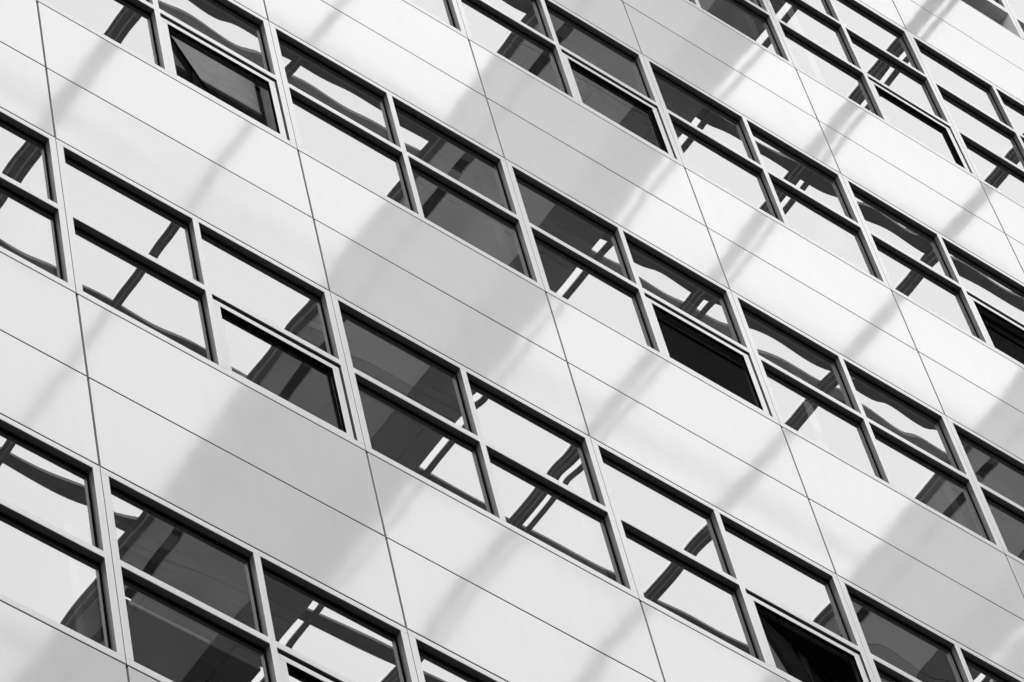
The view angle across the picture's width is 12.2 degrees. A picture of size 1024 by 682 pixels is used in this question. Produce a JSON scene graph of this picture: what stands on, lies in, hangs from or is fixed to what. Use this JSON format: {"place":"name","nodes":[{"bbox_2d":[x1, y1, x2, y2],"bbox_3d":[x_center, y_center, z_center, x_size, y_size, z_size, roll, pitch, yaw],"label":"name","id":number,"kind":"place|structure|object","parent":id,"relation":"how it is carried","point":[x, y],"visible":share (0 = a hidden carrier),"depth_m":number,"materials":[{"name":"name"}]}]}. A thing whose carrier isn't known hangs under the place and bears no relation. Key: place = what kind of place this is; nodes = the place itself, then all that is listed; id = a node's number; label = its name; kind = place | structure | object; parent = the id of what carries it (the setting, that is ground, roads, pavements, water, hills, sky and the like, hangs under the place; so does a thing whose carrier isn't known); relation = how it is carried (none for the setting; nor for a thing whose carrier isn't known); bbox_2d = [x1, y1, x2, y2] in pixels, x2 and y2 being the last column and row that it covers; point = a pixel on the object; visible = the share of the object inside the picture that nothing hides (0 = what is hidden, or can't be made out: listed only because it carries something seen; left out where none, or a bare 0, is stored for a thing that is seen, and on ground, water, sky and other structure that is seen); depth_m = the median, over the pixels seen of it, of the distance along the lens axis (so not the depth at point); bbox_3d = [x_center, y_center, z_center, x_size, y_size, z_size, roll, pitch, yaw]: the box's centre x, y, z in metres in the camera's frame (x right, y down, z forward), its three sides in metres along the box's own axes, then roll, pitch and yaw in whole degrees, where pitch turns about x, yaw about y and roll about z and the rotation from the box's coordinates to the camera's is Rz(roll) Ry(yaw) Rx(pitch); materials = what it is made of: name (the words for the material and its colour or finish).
{"place":"outdoors","nodes":[
{"label":"outdoors","id":0,"kind":"place"},
{"label":"street","id":1,"kind":"structure","parent":0,"visible":0},
{"bbox_2d":[0,0,1023,681],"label":"office building","id":2,"kind":"structure","parent":1,"relation":"on","point":[656,340],"depth_m":30.52,"materials":[{"name":"metal"},{"name":"glass"}]},
{"bbox_2d":[0,107,75,293],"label":"window","id":3,"kind":"structure","parent":2,"relation":"in","point":[33,224],"depth_m":27.49,"materials":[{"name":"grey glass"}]},
{"bbox_2d":[0,414,125,664],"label":"window","id":4,"kind":"structure","parent":2,"relation":"in","point":[56,565],"depth_m":24.26,"materials":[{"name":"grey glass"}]},
{"bbox_2d":[36,0,296,148],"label":"window","id":5,"kind":"structure","parent":2,"relation":"in","point":[227,32],"depth_m":31.24,"materials":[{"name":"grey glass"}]},
{"bbox_2d":[55,139,365,450],"bbox_3d":[-1.803,-0.250,28.023,2.000,1.868,0.100,29,-69,-23],"label":"window","id":6,"kind":"structure","parent":2,"relation":"in","point":[138,256],"depth_m":28.05,"materials":[{"name":"white glass"}]},
{"bbox_2d":[172,36,261,115],"bbox_3d":[-2.010,-1.870,31.985,0.740,0.880,0.050,29,-69,-23],"label":"window sash","id":7,"kind":"object","parent":2,"relation":"attached to","point":[226,82],"visible":0.48,"depth_m":31.83,"materials":[{"name":"glass"},{"name":"metal"}]},
{"bbox_2d":[100,467,417,681],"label":"window","id":8,"kind":"structure","parent":2,"relation":"in","point":[197,602],"depth_m":25.04,"materials":[{"name":"grey glass"}]},
{"bbox_2d":[259,86,276,131],"bbox_3d":[-1.595,-1.452,31.785,0.130,1.720,0.050,29,-69,-23],"label":"curtain","id":9,"kind":"object","parent":2,"relation":"hanging from","point":[268,109],"visible":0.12,"depth_m":31.91,"materials":[{"name":"fabric"}]},
{"bbox_2d":[269,21,544,290],"bbox_3d":[-0.743,-1.211,32.008,2.000,1.868,0.100,29,-69,-23],"label":"window","id":10,"kind":"structure","parent":2,"relation":"in","point":[343,120],"depth_m":32.06,"materials":[{"name":"grey glass"}]},
{"bbox_2d":[403,0,467,38],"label":"window","id":11,"kind":"structure","parent":2,"relation":"in","point":[446,12],"depth_m":34.98,"materials":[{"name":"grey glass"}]},
{"bbox_2d":[407,629,505,681],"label":"window","id":12,"kind":"structure","parent":2,"relation":"in","point":[432,662],"depth_m":26.04,"materials":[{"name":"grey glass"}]},
{"bbox_2d":[330,292,638,599],"bbox_3d":[-0.206,0.652,28.819,2.000,1.868,0.100,29,-69,-23],"label":"window","id":13,"kind":"structure","parent":2,"relation":"in","point":[421,412],"depth_m":28.86,"materials":[{"name":"white glass"}]},
{"bbox_2d":[456,0,683,166],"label":"window","id":14,"kind":"structure","parent":2,"relation":"in","point":[544,40],"depth_m":35.95,"materials":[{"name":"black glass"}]},
{"bbox_2d":[505,159,780,425],"bbox_3d":[0.855,-0.310,32.804,2.000,1.868,0.100,29,-69,-23],"label":"window","id":15,"kind":"structure","parent":2,"relation":"in","point":[585,260],"depth_m":32.95,"materials":[{"name":"grey glass"}]},
{"bbox_2d":[590,437,875,681],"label":"window","id":16,"kind":"structure","parent":2,"relation":"in","point":[691,561],"depth_m":29.76,"materials":[{"name":"white glass"}]},
{"bbox_2d":[684,0,794,67],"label":"window","id":17,"kind":"structure","parent":2,"relation":"in","point":[754,20],"depth_m":39.87,"materials":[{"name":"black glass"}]},
{"bbox_2d":[643,55,890,289],"bbox_3d":[1.915,-1.271,36.789,2.000,1.868,0.100,29,-69,-23],"label":"window","id":18,"kind":"structure","parent":2,"relation":"in","point":[714,141],"depth_m":36.86,"materials":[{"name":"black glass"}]},
{"bbox_2d":[731,291,1004,553],"bbox_3d":[2.452,0.592,33.601,2.000,1.868,0.100,29,-69,-23],"label":"window","id":19,"kind":"structure","parent":2,"relation":"in","point":[819,395],"depth_m":33.66,"materials":[{"name":"white glass"}]},
{"bbox_2d":[766,0,978,179],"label":"window","id":20,"kind":"structure","parent":2,"relation":"in","point":[848,47],"depth_m":41.01,"materials":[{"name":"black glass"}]},
{"bbox_2d":[837,575,1023,681],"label":"window","id":21,"kind":"structure","parent":2,"relation":"in","point":[898,647],"depth_m":30.79,"materials":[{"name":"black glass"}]},
{"bbox_2d":[841,174,1023,368],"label":"window","id":22,"kind":"structure","parent":2,"relation":"in","point":[918,263],"depth_m":37.72,"materials":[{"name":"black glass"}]},
{"bbox_2d":[907,31,1023,207],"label":"window","id":23,"kind":"structure","parent":2,"relation":"in","point":[988,121],"depth_m":42.11,"materials":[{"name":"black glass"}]},
{"bbox_2d":[946,416,1023,564],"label":"window","id":24,"kind":"structure","parent":2,"relation":"in","point":[997,475],"depth_m":34.42,"materials":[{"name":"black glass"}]},
{"bbox_2d":[961,0,1023,39],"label":"window","id":25,"kind":"structure","parent":2,"relation":"in","point":[997,11],"depth_m":45.61,"materials":[{"name":"grey glass"}]},
{"bbox_2d":[1004,0,1023,36],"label":"window","id":26,"kind":"structure","parent":2,"relation":"in","point":[1016,7],"depth_m":46.10,"materials":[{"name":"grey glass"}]}
]}

